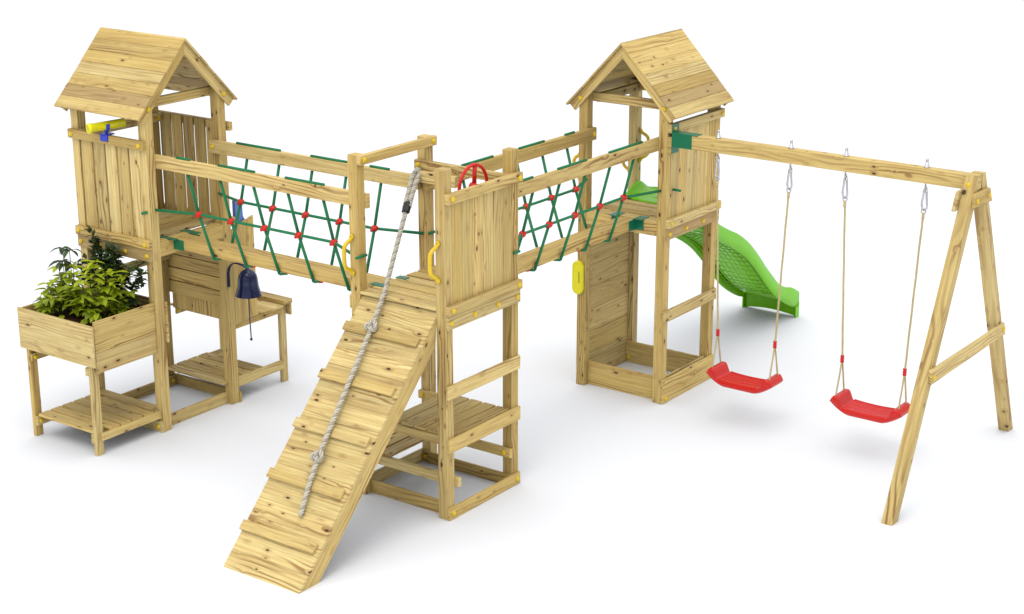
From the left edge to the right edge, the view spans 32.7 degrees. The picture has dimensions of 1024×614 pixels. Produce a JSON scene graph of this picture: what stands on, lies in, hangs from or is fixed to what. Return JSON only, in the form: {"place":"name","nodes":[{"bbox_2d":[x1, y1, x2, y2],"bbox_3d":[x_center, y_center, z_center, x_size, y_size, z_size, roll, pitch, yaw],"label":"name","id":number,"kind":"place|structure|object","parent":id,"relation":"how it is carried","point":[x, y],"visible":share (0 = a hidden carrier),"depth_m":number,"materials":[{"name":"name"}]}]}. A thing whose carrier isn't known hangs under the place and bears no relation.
{"place":"outdoors","nodes":[
{"label":"outdoors","id":0,"kind":"place"},
{"bbox_2d":[0,0,1023,613],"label":"floor","id":1,"kind":"structure","parent":0,"point":[710,496],"depth_m":17.59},
{"bbox_2d":[17,287,169,455],"bbox_3d":[-3.573,0.528,15.058,0.942,1.178,0.845,12,21,34],"label":"planter table","id":2,"kind":"object","parent":1,"relation":"on","point":[103,344],"visible":0.77,"depth_m":14.78,"materials":[{"name":"brown wood"}]},
{"bbox_2d":[34,261,93,318],"bbox_3d":[-3.805,-0.136,14.867,0.481,0.443,0.594,5,18,15],"label":"leafy bush","id":3,"kind":"object","parent":2,"relation":"on","point":[48,303],"visible":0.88,"depth_m":14.79,"materials":[{"name":"green plant"}]},
{"bbox_2d":[48,246,83,307],"bbox_3d":[-3.795,-0.238,14.972,0.314,0.572,0.277,12,21,34],"label":"tall plant","id":4,"kind":"object","parent":2,"relation":"on","point":[62,250],"visible":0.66,"depth_m":14.90,"materials":[{"name":"green plant"}]},
{"bbox_2d":[65,259,137,324],"bbox_3d":[-3.457,-0.152,14.727,0.498,0.557,0.618,12,21,34],"label":"leafy bush","id":5,"kind":"object","parent":2,"relation":"on","point":[107,298],"visible":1,"depth_m":14.66,"materials":[{"name":"green plant"}]},
{"bbox_2d":[76,225,148,314],"bbox_3d":[-3.443,-0.304,14.907,0.823,0.741,0.295,9,20,27],"label":"dark shrub","id":6,"kind":"object","parent":2,"relation":"on","point":[108,257],"visible":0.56,"depth_m":14.85,"materials":[{"name":"green plant"}]},
{"bbox_2d":[54,27,241,432],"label":"play tower","id":7,"kind":"structure","parent":1,"relation":"on","point":[129,76],"depth_m":14.96,"materials":[{"name":"brown wood"}]},
{"bbox_2d":[86,118,125,141],"bbox_3d":[-3.408,-1.486,14.676,0.330,0.179,0.110,-13,22,-35],"label":"telescope","id":8,"kind":"object","parent":7,"relation":"attached to","point":[106,126],"visible":1,"depth_m":14.64,"materials":[{"name":"yellow plastic"}]},
{"bbox_2d":[227,262,261,340],"bbox_3d":[-2.352,-0.048,15.516,0.316,0.707,0.240,25,30,54],"label":"bell","id":9,"kind":"object","parent":7,"relation":"hanging from","point":[248,287],"visible":0.97,"depth_m":15.37,"materials":[{"name":"blue plastic"}]},
{"bbox_2d":[168,199,291,385],"bbox_3d":[-2.666,-0.172,16.133,0.912,1.865,0.870,12,21,34],"label":"market stall","id":10,"kind":"object","parent":1,"relation":"on","point":[194,284],"visible":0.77,"depth_m":16.00,"materials":[{"name":"brown wood"}]},
{"bbox_2d":[223,295,435,593],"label":"climbing ramp","id":11,"kind":"structure","parent":1,"relation":"on","point":[280,542],"depth_m":12.82,"materials":[{"name":"brown wood"}]},
{"bbox_2d":[342,134,522,520],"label":"play tower","id":12,"kind":"structure","parent":1,"relation":"on","point":[471,275],"depth_m":13.43,"materials":[{"name":"brown wood"}]},
{"bbox_2d":[141,139,434,290],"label":"rope bridge","id":13,"kind":"structure","parent":12,"relation":"attached to","point":[250,257],"depth_m":14.27,"materials":[{"name":"brown wood"}]},
{"bbox_2d":[298,167,420,516],"bbox_3d":[-1.106,0.210,13.181,0.180,2.150,2.089,7,19,22],"label":"climbing rope","id":14,"kind":"object","parent":12,"relation":"hanging from","point":[317,456],"visible":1,"depth_m":13.14,"materials":[{"name":"grey fabric"}]},
{"bbox_2d":[457,163,487,189],"bbox_3d":[-0.267,-0.897,13.141,0.105,0.370,0.370,12,21,34],"label":"steering wheel","id":15,"kind":"object","parent":12,"relation":"attached to","point":[474,166],"visible":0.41,"depth_m":13.12,"materials":[{"name":"red plastic"}]},
{"bbox_2d":[566,29,733,403],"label":"play tower","id":16,"kind":"structure","parent":1,"relation":"on","point":[672,74],"depth_m":15.84,"materials":[{"name":"brown wood"}]},
{"bbox_2d":[424,127,680,273],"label":"rope bridge","id":17,"kind":"structure","parent":16,"relation":"attached to","point":[568,244],"depth_m":14.77,"materials":[{"name":"brown wood"}]},
{"bbox_2d":[572,260,583,293],"bbox_3d":[0.606,-0.272,16.063,0.112,0.320,0.034,12,21,34],"label":"handle","id":18,"kind":"object","parent":16,"relation":"attached to","point":[577,276],"visible":1,"depth_m":16.05,"materials":[{"name":"yellow plastic"}]},
{"bbox_2d":[626,180,798,317],"bbox_3d":[2.009,-0.512,17.295,0.641,1.814,2.536,12,21,34],"label":"slide","id":19,"kind":"object","parent":1,"relation":"on","point":[745,274],"visible":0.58,"depth_m":17.63,"materials":[{"name":"green plastic"}]},
{"bbox_2d":[667,123,1012,525],"bbox_3d":[2.531,-0.110,14.734,2.854,2.591,2.523,12,21,34],"label":"swing set","id":20,"kind":"object","parent":1,"relation":"on","point":[973,193],"visible":1,"depth_m":13.89,"materials":[{"name":"brown wood"}]},
{"bbox_2d":[706,158,792,393],"bbox_3d":[2.038,-0.258,15.041,0.772,2.015,0.260,12,21,34],"label":"swing","id":21,"kind":"object","parent":20,"relation":"hanging from","point":[720,373],"visible":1,"depth_m":15.19,"materials":[{"name":"red plastic"}]},
{"bbox_2d":[830,176,927,422],"bbox_3d":[3.005,-0.046,14.370,0.772,2.015,0.260,12,21,34],"label":"swing","id":22,"kind":"object","parent":20,"relation":"hanging from","point":[843,401],"visible":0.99,"depth_m":14.52,"materials":[{"name":"red plastic"}]}
]}

